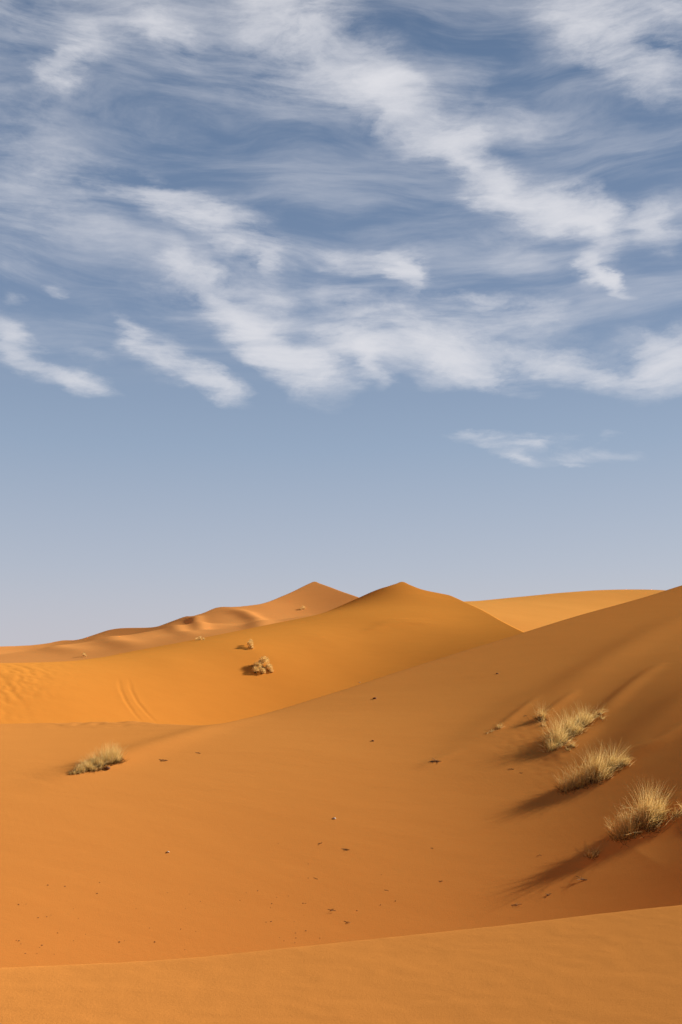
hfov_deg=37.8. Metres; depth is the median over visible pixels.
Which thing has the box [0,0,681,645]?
sky
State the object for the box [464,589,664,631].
sand dune
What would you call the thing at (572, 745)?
grass tuft
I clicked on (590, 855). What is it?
grass tuft
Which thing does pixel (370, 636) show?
sand dune
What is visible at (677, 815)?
grass tuft
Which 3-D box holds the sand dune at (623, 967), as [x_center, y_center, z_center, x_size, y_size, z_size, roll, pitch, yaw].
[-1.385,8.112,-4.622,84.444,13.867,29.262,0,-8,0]
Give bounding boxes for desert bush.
[246,639,253,648]
[251,656,273,673]
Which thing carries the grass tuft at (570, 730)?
on the sand dune at (476, 821)
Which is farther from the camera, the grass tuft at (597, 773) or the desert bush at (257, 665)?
the desert bush at (257, 665)
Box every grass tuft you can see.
[68,742,128,774]
[527,701,548,726]
[538,703,609,752]
[554,738,636,793]
[563,741,577,751]
[583,848,599,859]
[604,779,677,845]
[663,802,681,822]
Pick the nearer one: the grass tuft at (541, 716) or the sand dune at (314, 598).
the grass tuft at (541, 716)
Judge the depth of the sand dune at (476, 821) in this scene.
14.02 m
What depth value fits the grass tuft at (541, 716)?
18.19 m
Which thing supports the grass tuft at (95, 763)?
on the sand dune at (476, 821)
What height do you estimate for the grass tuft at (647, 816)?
0.937 m
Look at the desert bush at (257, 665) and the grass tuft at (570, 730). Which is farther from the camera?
the desert bush at (257, 665)
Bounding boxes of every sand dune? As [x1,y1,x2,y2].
[0,582,358,662]
[0,582,523,724]
[0,585,681,967]
[0,905,681,1023]
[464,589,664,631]
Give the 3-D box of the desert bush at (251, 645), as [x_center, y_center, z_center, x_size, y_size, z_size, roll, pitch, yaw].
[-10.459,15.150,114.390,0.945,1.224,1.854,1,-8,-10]

